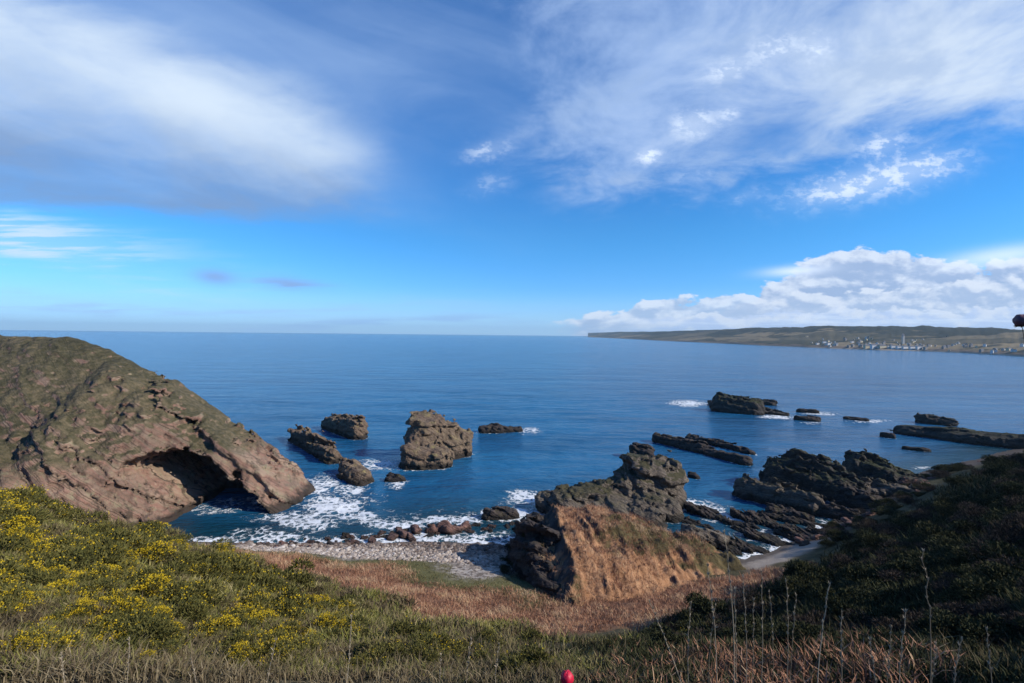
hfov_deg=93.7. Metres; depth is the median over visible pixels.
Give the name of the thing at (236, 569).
gorse bush
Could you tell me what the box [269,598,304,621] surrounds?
gorse bush
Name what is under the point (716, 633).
scrub bush
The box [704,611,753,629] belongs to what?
scrub bush
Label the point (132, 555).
gorse bush
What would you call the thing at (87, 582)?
gorse bush
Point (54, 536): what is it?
heather bush
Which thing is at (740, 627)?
scrub bush
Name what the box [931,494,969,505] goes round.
scrub bush
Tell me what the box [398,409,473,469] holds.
sea stack
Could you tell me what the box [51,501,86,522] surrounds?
gorse bush
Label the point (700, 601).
scrub bush
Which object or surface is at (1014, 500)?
scrub bush
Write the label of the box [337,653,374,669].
gorse bush
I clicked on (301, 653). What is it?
heather bush
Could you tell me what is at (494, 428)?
skerry
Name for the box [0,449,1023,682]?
ground
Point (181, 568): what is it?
gorse bush
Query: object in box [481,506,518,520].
sea rock
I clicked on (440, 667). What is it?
grass stalk
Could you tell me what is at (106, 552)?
gorse bush
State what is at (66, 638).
gorse bush
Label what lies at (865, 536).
scrub bush
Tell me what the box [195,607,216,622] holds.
heather bush
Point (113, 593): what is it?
gorse bush
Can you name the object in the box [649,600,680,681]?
grass stalk
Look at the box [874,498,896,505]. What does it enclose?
scrub bush
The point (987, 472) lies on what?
scrub bush
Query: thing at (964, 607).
scrub bush
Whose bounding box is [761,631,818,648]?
scrub bush
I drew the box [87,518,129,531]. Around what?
gorse bush
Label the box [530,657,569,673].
heather bush
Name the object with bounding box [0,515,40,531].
gorse bush
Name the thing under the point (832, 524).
scrub bush
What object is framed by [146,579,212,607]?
gorse bush
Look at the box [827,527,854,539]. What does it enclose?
scrub bush
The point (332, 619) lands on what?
gorse bush
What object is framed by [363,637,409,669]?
gorse bush
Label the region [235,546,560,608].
turf
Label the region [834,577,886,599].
scrub bush
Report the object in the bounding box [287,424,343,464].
sea rock
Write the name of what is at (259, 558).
heather bush
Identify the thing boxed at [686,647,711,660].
scrub bush
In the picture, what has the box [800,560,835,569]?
scrub bush
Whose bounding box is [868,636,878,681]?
grass stalk
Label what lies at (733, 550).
tide rock
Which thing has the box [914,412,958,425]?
skerry
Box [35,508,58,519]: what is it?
heather bush
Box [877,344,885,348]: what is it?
house
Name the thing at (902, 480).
rock ridge
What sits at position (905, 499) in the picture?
scrub bush
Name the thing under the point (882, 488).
rock ridge
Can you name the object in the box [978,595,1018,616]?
scrub bush
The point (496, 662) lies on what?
grass stalk
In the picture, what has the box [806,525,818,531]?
tide rock
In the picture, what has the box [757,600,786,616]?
scrub bush
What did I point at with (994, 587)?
scrub bush
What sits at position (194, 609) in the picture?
gorse bush
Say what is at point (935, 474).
scrub bush
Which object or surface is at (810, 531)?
tide rock
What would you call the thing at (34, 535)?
gorse bush
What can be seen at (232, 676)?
dry grass
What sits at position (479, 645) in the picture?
gorse bush
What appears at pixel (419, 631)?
heather bush
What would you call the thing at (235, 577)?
gorse bush
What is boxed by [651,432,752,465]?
rock ledge
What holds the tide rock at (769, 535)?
in the water
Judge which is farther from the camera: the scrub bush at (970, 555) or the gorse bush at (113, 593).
the scrub bush at (970, 555)
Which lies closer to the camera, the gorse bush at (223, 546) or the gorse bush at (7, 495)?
the gorse bush at (7, 495)
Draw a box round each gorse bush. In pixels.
[0,484,38,501]
[0,484,48,501]
[0,486,17,504]
[0,495,41,521]
[0,512,39,536]
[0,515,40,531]
[0,521,46,543]
[0,532,33,561]
[0,557,24,575]
[0,568,29,584]
[0,580,17,588]
[0,580,36,607]
[0,585,44,619]
[0,629,47,656]
[2,523,49,533]
[5,555,35,572]
[6,560,50,583]
[6,568,69,587]
[11,549,59,567]
[11,621,56,631]
[12,506,54,525]
[13,488,56,508]
[14,540,60,553]
[15,623,86,655]
[16,564,80,583]
[17,542,71,554]
[20,540,88,561]
[22,531,92,547]
[24,545,103,574]
[33,591,45,599]
[37,598,102,626]
[40,589,73,600]
[41,576,125,599]
[43,497,66,518]
[43,533,94,551]
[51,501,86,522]
[51,579,123,598]
[58,559,114,584]
[61,522,139,547]
[61,534,108,542]
[61,610,132,633]
[63,510,111,524]
[64,534,132,569]
[74,521,111,534]
[75,615,140,643]
[75,639,96,648]
[78,563,136,581]
[79,523,103,531]
[79,588,136,604]
[82,610,154,638]
[85,530,160,554]
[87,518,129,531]
[93,595,151,617]
[96,594,164,621]
[98,535,117,549]
[100,627,126,646]
[106,610,175,644]
[109,614,181,651]
[110,573,171,599]
[114,545,139,559]
[116,575,164,588]
[118,555,139,572]
[121,603,162,624]
[123,559,189,584]
[123,566,176,595]
[123,605,173,621]
[126,521,170,529]
[128,539,175,562]
[132,519,166,536]
[132,638,185,657]
[135,649,157,660]
[138,595,169,611]
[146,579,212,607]
[147,532,175,542]
[152,551,200,568]
[156,543,188,564]
[158,620,184,645]
[161,594,191,604]
[163,533,191,548]
[165,594,210,626]
[168,576,227,607]
[174,562,213,578]
[175,623,195,649]
[178,533,193,541]
[179,600,214,611]
[185,548,232,584]
[190,614,240,637]
[202,607,260,627]
[203,537,237,552]
[208,631,259,662]
[212,551,256,576]
[214,603,256,617]
[215,626,263,650]
[216,602,271,618]
[223,574,249,586]
[223,640,262,668]
[225,554,266,580]
[225,581,250,597]
[226,559,244,578]
[228,629,277,646]
[229,569,280,592]
[233,552,259,572]
[233,582,276,614]
[246,610,278,630]
[252,627,300,663]
[257,562,282,574]
[257,636,313,655]
[260,585,309,609]
[260,656,288,666]
[264,556,316,592]
[269,596,309,620]
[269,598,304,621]
[269,616,300,635]
[270,627,297,644]
[272,575,292,595]
[276,657,305,666]
[293,626,315,634]
[293,633,327,652]
[300,592,320,603]
[302,600,329,613]
[311,611,346,628]
[314,593,363,615]
[316,618,354,630]
[320,612,371,642]
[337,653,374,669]
[351,639,374,656]
[361,619,378,628]
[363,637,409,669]
[387,615,435,636]
[398,633,435,641]
[405,632,451,657]
[406,640,441,664]
[426,631,464,654]
[438,638,468,648]
[441,646,462,660]
[466,641,490,653]
[470,646,509,663]
[475,627,503,646]
[489,639,553,676]
[516,627,543,647]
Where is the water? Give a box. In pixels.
[0,330,1023,558]
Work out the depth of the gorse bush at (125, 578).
17.59 m
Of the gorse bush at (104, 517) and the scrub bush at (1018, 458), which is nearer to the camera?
the gorse bush at (104, 517)
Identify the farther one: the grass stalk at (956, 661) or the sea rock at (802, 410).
the sea rock at (802, 410)
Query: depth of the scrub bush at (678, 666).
8.75 m
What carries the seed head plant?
on the ground at (780, 556)
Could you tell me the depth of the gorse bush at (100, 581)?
13.60 m
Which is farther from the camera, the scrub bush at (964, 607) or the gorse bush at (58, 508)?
the gorse bush at (58, 508)
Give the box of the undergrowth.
[390,452,1023,682]
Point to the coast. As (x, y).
(999, 339)
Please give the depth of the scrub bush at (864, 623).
18.26 m
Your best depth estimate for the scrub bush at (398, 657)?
9.51 m
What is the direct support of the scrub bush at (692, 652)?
on the ground at (780, 556)
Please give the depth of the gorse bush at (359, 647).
11.00 m
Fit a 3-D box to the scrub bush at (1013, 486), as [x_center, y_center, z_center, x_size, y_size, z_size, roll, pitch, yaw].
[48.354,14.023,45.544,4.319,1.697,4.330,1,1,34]
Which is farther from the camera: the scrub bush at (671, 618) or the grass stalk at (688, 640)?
the scrub bush at (671, 618)
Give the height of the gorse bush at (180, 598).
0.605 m
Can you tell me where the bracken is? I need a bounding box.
[199,502,789,636]
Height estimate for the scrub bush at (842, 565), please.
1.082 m
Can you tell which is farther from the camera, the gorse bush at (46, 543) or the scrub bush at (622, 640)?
the gorse bush at (46, 543)
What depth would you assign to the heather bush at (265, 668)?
8.55 m
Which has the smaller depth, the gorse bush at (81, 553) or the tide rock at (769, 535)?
the gorse bush at (81, 553)
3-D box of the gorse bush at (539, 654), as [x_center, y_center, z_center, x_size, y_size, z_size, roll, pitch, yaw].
[0.170,6.014,9.034,0.970,0.523,1.204,1,1,37]
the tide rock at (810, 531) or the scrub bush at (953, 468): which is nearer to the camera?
the tide rock at (810, 531)
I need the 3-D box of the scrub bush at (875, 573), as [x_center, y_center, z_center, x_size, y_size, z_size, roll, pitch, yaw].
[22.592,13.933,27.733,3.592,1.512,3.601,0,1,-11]
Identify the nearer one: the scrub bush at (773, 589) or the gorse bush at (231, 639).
the gorse bush at (231, 639)
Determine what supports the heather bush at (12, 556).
on the ground at (780, 556)
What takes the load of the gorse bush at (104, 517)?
on the ground at (780, 556)
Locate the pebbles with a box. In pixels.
[235,540,508,565]
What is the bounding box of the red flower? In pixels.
[560,670,573,682]
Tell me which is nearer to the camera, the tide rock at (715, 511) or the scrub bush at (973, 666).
the scrub bush at (973, 666)
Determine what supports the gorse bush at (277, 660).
on the ground at (780, 556)
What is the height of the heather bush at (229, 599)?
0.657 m
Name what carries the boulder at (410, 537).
on the ground at (780, 556)
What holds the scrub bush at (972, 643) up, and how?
on the ground at (780, 556)
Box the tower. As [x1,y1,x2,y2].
[901,334,904,343]
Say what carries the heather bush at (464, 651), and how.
on the ground at (780, 556)
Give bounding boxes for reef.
[893,425,1023,448]
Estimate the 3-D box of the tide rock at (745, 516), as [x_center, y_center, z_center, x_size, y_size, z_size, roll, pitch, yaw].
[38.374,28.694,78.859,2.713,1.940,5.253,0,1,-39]
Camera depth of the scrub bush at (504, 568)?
58.23 m
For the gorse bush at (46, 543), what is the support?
on the ground at (780, 556)
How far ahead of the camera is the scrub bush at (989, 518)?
30.69 m
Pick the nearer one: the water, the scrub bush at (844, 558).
the scrub bush at (844, 558)
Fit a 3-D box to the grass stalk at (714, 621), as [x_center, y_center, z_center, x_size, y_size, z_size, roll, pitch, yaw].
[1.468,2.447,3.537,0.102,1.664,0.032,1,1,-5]
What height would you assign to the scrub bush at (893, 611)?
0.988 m
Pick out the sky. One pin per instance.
(441, 167)
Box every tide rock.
[681,518,713,529]
[684,501,702,509]
[684,516,700,523]
[686,503,722,519]
[695,504,719,513]
[718,516,759,528]
[718,544,741,555]
[722,517,749,528]
[722,532,755,553]
[730,507,759,524]
[730,525,744,532]
[730,538,769,553]
[742,527,783,546]
[746,510,779,526]
[757,510,799,524]
[760,532,780,539]
[770,536,798,545]
[773,528,795,536]
[779,524,811,538]
[782,514,815,526]
[784,522,804,531]
[784,534,795,541]
[803,528,820,534]
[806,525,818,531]
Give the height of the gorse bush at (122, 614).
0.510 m
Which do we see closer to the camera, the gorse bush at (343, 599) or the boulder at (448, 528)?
the gorse bush at (343, 599)
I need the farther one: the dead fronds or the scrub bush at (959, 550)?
the scrub bush at (959, 550)
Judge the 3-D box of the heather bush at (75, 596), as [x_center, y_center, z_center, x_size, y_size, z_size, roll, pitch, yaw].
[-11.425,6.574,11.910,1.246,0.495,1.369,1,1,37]
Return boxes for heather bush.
[0,551,26,564]
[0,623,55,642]
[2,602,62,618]
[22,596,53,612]
[25,556,72,569]
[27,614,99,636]
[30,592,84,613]
[34,586,56,592]
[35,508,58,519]
[36,520,71,533]
[39,531,102,542]
[40,527,86,537]
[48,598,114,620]
[51,592,87,603]
[63,509,102,526]
[64,581,129,597]
[98,517,136,528]
[126,583,159,600]
[153,540,184,566]
[162,527,184,537]
[165,568,189,581]
[173,617,188,635]
[185,542,220,554]
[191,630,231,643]
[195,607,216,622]
[206,633,242,654]
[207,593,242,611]
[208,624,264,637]
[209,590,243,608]
[223,550,266,565]
[234,554,261,569]
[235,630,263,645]
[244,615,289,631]
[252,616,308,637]
[254,662,282,676]
[267,590,299,596]
[290,582,310,596]
[290,648,313,660]
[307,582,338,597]
[354,601,374,612]
[354,637,383,658]
[378,632,410,647]
[410,629,440,639]
[452,643,473,660]
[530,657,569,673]
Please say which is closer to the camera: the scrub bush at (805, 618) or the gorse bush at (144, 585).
the gorse bush at (144, 585)
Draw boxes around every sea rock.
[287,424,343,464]
[321,413,368,439]
[336,458,374,485]
[384,472,405,481]
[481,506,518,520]
[627,442,654,456]
[687,471,700,478]
[793,415,820,421]
[796,408,819,413]
[843,416,869,420]
[879,429,895,438]
[901,446,930,451]
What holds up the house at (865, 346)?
on the coast
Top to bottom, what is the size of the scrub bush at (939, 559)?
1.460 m
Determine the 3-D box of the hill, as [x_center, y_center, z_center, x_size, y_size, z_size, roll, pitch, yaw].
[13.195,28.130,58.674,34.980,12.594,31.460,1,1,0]
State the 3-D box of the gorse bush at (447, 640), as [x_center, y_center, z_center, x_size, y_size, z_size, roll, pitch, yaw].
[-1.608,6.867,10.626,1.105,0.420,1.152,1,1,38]
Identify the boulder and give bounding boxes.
[368,536,375,543]
[386,532,398,540]
[395,528,408,538]
[407,532,415,541]
[410,524,421,533]
[424,524,438,533]
[435,520,451,531]
[440,523,461,534]
[459,521,469,529]
[794,536,810,543]
[799,539,809,545]
[812,534,821,540]
[840,517,851,522]
[866,512,874,515]
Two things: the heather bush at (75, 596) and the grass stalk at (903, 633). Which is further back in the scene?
the heather bush at (75, 596)
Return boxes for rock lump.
[680,523,729,549]
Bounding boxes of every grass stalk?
[58,653,66,682]
[126,637,130,680]
[190,657,196,682]
[267,636,276,681]
[346,615,351,682]
[439,653,441,682]
[466,638,472,682]
[494,643,499,682]
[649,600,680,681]
[686,601,691,682]
[706,562,718,682]
[709,602,715,664]
[723,529,734,682]
[733,587,736,647]
[742,573,747,682]
[752,596,754,682]
[760,570,763,682]
[768,591,773,672]
[785,578,788,682]
[790,593,796,682]
[817,580,830,682]
[839,610,844,682]
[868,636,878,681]
[886,624,891,682]
[897,608,907,682]
[921,548,931,682]
[931,641,937,682]
[953,636,962,682]
[985,626,992,681]
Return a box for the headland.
[0,335,315,524]
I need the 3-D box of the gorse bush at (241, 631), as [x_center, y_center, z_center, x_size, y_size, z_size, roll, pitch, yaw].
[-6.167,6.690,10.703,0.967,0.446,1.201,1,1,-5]
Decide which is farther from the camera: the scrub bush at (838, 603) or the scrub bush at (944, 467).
the scrub bush at (944, 467)
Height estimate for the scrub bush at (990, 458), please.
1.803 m
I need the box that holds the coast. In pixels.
[588,325,1023,356]
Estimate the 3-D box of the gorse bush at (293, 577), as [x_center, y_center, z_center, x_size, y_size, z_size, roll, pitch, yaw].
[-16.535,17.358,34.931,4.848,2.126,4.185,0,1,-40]
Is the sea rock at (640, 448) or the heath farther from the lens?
the sea rock at (640, 448)
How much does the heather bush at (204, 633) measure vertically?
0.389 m
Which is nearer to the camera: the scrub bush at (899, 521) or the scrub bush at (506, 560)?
the scrub bush at (899, 521)
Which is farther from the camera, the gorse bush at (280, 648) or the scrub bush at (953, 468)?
the scrub bush at (953, 468)
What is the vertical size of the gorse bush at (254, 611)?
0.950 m
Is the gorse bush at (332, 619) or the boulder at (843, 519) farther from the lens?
the boulder at (843, 519)
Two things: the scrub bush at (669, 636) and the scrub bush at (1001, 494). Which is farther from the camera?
the scrub bush at (1001, 494)
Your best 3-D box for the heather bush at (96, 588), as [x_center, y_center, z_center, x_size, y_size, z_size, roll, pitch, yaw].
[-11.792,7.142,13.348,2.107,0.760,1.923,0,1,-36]
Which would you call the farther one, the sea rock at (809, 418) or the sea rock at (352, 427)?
the sea rock at (809, 418)
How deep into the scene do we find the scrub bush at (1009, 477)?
52.74 m
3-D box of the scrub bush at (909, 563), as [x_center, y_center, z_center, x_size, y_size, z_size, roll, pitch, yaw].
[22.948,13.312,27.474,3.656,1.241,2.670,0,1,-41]
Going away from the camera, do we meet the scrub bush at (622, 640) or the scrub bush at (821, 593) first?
the scrub bush at (622, 640)
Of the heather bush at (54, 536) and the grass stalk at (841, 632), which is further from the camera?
the heather bush at (54, 536)
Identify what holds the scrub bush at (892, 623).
on the ground at (780, 556)
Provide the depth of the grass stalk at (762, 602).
3.74 m
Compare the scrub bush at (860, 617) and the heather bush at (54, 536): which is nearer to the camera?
the scrub bush at (860, 617)
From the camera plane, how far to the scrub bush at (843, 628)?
17.73 m
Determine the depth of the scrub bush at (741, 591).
36.11 m
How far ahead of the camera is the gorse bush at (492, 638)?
12.02 m
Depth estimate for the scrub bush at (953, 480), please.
72.53 m
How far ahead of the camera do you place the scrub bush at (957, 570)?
21.25 m
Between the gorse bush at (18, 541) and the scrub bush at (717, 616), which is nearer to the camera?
the gorse bush at (18, 541)
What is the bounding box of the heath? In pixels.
[0,516,650,682]
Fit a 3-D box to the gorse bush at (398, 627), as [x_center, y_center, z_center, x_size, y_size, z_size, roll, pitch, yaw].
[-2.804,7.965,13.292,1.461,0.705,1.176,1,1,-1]
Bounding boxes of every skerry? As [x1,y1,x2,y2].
[478,423,522,432]
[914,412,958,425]
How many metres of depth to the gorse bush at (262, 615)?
14.03 m
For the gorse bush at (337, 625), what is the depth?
19.16 m
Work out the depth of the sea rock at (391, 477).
96.43 m
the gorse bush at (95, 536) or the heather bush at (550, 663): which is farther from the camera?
the gorse bush at (95, 536)
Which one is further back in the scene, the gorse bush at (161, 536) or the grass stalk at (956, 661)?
the gorse bush at (161, 536)
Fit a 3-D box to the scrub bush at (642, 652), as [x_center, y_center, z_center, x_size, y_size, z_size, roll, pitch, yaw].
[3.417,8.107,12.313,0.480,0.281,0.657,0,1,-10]
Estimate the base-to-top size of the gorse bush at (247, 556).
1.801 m
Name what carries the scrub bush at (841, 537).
on the ground at (780, 556)
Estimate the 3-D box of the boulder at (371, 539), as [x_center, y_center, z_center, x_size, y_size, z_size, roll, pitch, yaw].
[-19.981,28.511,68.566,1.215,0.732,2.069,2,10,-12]
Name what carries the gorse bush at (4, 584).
on the ground at (780, 556)
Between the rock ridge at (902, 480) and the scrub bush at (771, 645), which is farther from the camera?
the rock ridge at (902, 480)
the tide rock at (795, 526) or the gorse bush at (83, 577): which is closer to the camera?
the gorse bush at (83, 577)
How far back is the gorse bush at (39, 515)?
31.04 m
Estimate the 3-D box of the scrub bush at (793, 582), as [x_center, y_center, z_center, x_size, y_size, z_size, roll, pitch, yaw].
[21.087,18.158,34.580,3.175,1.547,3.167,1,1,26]
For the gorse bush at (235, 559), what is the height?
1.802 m
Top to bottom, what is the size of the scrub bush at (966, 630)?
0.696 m
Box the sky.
[0,0,1023,335]
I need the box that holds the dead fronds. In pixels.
[579,617,967,682]
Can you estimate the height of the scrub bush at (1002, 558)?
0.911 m
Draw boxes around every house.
[863,344,869,348]
[870,344,877,348]
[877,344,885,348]
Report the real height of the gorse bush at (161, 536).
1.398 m
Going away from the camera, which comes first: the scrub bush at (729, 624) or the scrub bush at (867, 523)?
the scrub bush at (729, 624)
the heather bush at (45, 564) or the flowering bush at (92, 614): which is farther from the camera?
the heather bush at (45, 564)
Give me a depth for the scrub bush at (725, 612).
35.42 m
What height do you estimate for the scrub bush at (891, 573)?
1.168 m
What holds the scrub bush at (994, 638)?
on the ground at (780, 556)
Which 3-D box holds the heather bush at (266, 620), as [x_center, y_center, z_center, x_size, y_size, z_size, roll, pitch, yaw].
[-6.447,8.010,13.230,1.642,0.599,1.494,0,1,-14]
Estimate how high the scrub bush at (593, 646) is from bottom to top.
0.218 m
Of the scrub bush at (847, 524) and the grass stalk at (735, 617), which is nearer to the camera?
the grass stalk at (735, 617)
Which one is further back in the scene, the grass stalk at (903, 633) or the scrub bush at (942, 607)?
the scrub bush at (942, 607)
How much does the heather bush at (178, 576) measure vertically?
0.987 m
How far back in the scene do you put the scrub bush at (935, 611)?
12.22 m
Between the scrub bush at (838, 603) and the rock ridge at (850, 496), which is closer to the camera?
the scrub bush at (838, 603)
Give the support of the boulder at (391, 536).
on the ground at (780, 556)
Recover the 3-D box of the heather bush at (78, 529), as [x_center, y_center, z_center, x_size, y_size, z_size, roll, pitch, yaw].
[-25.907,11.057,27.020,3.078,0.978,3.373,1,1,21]
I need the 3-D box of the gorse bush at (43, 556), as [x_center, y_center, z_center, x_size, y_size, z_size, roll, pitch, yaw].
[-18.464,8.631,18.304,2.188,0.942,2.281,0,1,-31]
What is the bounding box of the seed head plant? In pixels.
[1012,314,1023,336]
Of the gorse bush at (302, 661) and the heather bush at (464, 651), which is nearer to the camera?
the gorse bush at (302, 661)
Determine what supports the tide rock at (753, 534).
on the ground at (780, 556)
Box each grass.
[0,622,730,682]
[431,612,1023,682]
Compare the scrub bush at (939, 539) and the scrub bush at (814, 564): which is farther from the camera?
the scrub bush at (814, 564)
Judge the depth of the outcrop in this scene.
57.07 m
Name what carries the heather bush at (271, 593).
on the ground at (780, 556)
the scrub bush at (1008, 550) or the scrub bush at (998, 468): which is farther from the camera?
the scrub bush at (998, 468)
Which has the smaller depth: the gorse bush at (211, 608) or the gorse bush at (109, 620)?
the gorse bush at (109, 620)
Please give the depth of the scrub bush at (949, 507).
49.86 m
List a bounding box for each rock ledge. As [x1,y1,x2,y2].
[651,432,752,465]
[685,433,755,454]
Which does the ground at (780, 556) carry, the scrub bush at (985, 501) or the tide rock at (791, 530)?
the scrub bush at (985, 501)
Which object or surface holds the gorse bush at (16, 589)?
on the ground at (780, 556)
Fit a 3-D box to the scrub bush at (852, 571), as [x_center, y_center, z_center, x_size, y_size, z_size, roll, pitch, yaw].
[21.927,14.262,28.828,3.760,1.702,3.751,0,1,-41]
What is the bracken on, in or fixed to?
on the ground at (780, 556)
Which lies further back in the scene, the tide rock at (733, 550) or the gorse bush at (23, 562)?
the tide rock at (733, 550)
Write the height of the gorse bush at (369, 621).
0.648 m
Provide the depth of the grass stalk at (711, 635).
4.03 m
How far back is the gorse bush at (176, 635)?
10.44 m
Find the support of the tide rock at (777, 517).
in the water
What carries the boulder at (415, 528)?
on the ground at (780, 556)
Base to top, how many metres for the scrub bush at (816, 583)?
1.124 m
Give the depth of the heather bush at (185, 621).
11.68 m
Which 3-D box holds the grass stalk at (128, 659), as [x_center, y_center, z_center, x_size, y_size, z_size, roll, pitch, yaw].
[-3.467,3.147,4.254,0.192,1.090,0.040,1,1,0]
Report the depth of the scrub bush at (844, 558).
40.25 m
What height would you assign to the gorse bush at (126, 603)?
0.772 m
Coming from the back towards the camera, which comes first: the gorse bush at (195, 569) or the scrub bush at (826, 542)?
the scrub bush at (826, 542)
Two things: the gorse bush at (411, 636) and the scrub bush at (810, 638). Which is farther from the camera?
the gorse bush at (411, 636)
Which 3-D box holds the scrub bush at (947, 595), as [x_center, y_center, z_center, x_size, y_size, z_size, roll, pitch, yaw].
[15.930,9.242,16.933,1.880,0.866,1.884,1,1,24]
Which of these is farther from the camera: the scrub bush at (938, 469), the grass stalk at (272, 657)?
the scrub bush at (938, 469)
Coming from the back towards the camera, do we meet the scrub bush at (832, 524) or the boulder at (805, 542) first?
the scrub bush at (832, 524)
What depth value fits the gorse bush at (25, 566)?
17.17 m
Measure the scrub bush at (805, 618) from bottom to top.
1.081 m
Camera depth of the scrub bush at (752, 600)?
34.86 m
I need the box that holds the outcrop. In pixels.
[507,512,561,595]
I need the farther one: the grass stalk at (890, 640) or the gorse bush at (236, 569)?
the gorse bush at (236, 569)
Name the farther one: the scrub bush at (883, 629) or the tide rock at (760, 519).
the tide rock at (760, 519)
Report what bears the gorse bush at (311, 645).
on the ground at (780, 556)
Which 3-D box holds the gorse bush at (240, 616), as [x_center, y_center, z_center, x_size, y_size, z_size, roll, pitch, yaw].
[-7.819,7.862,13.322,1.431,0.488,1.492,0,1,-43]
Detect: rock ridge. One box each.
[732,473,824,514]
[765,502,814,521]
[813,494,862,519]
[830,481,884,509]
[860,477,917,497]
[897,477,927,483]
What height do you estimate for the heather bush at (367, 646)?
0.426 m
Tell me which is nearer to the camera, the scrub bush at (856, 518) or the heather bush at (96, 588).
the heather bush at (96, 588)
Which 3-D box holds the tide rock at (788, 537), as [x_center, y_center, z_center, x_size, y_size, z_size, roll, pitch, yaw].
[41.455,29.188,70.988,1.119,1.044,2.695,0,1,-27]
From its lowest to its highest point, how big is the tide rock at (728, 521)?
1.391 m
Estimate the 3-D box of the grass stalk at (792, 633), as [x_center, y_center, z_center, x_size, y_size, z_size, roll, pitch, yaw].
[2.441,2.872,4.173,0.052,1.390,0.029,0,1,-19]
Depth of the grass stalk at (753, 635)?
4.10 m
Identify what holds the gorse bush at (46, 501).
on the ground at (780, 556)
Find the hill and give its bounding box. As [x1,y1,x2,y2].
[530,505,745,606]
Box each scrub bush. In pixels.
[389,653,405,662]
[467,635,486,645]
[498,564,510,573]
[500,556,510,564]
[584,641,599,651]
[611,635,631,651]
[624,638,636,650]
[624,660,643,673]
[636,649,649,655]
[647,622,693,650]
[659,616,679,630]
[664,663,693,679]
[668,626,709,637]
[668,648,710,663]
[674,620,700,629]
[677,597,697,619]
[681,609,700,625]
[684,590,728,621]
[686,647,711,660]
[702,627,735,639]
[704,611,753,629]
[706,608,733,615]
[716,620,743,633]
[725,600,759,613]
[730,613,769,642]
[733,585,781,606]
[735,590,767,610]
[736,604,781,619]
[747,593,775,605]
[754,620,796,639]
[756,585,782,600]
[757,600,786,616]
[760,640,787,654]
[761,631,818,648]
[780,575,815,601]
[781,609,836,626]
[782,558,845,587]
[782,567,829,589]
[788,620,838,642]
[790,636,817,649]
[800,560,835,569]
[808,581,826,593]
[809,583,864,603]
[817,525,835,532]
[817,536,835,546]
[819,620,855,628]
[821,521,843,529]
[821,592,883,620]
[824,528,853,541]
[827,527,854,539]
[827,624,861,635]
[829,554,876,570]
[833,560,860,569]
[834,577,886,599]
[835,563,895,586]
[839,606,877,630]
[842,610,907,627]
[842,658,887,682]
[844,523,855,528]
[852,515,878,523]
[852,587,902,602]
[853,507,867,515]
[853,517,888,532]
[854,527,896,549]
[857,563,893,585]
[858,547,886,559]
[870,509,883,515]
[871,609,924,635]
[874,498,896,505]
[874,547,908,562]
[874,626,905,644]
[875,505,903,515]
[878,563,938,584]
[879,601,928,620]
[880,537,915,550]
[883,504,903,508]
[886,558,929,584]
[886,559,939,574]
[889,493,921,504]
[892,517,930,529]
[896,490,913,498]
[896,509,926,525]
[904,549,964,578]
[905,479,922,485]
[907,502,937,513]
[910,492,925,496]
[912,483,932,487]
[912,520,965,542]
[913,538,938,552]
[913,612,1004,644]
[915,484,936,491]
[915,520,951,533]
[921,607,964,645]
[922,537,964,563]
[926,469,953,477]
[928,470,950,477]
[929,601,976,619]
[930,467,950,471]
[930,500,964,516]
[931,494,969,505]
[935,537,963,551]
[935,589,976,610]
[936,464,952,471]
[936,563,982,581]
[940,599,999,619]
[943,475,973,484]
[947,544,993,567]
[948,466,960,471]
[948,571,979,598]
[948,577,1018,602]
[951,462,968,466]
[953,501,992,518]
[954,544,998,565]
[956,657,989,679]
[957,611,1023,646]
[957,624,1016,649]
[961,466,988,474]
[961,637,1000,654]
[963,537,1023,562]
[963,575,1023,604]
[970,496,997,507]
[971,601,1018,623]
[972,526,1023,551]
[974,560,1023,590]
[977,623,1018,650]
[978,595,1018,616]
[979,511,1021,535]
[979,539,1023,563]
[980,454,1012,463]
[980,510,1023,542]
[981,462,1002,476]
[984,553,1023,570]
[986,506,1023,518]
[988,464,1023,475]
[988,475,1019,488]
[989,477,1023,496]
[991,458,1021,467]
[992,491,1017,501]
[994,480,1023,494]
[998,610,1023,633]
[1000,494,1023,508]
[1000,556,1022,567]
[1003,452,1023,463]
[1014,525,1023,547]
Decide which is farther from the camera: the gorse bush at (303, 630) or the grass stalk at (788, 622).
the gorse bush at (303, 630)
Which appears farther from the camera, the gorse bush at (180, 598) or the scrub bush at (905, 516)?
the scrub bush at (905, 516)
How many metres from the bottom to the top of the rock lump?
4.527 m
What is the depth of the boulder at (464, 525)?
73.75 m
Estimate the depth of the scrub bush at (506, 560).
61.27 m
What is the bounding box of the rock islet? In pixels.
[707,392,789,415]
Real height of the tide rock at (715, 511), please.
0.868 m
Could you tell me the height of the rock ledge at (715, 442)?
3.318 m
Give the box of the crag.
[534,449,688,529]
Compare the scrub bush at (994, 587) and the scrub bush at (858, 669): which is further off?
the scrub bush at (994, 587)
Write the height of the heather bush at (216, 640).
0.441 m
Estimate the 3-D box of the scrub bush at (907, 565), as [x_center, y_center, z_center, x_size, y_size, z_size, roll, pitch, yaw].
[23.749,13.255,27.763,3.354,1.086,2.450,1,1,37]
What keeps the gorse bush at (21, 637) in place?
on the ground at (780, 556)
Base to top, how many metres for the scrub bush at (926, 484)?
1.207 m
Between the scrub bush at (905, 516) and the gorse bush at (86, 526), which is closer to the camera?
the gorse bush at (86, 526)
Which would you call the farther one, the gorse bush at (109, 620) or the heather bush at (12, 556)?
the heather bush at (12, 556)
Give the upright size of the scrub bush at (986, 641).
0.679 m
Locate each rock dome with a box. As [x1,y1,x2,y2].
[758,448,866,500]
[842,448,927,483]

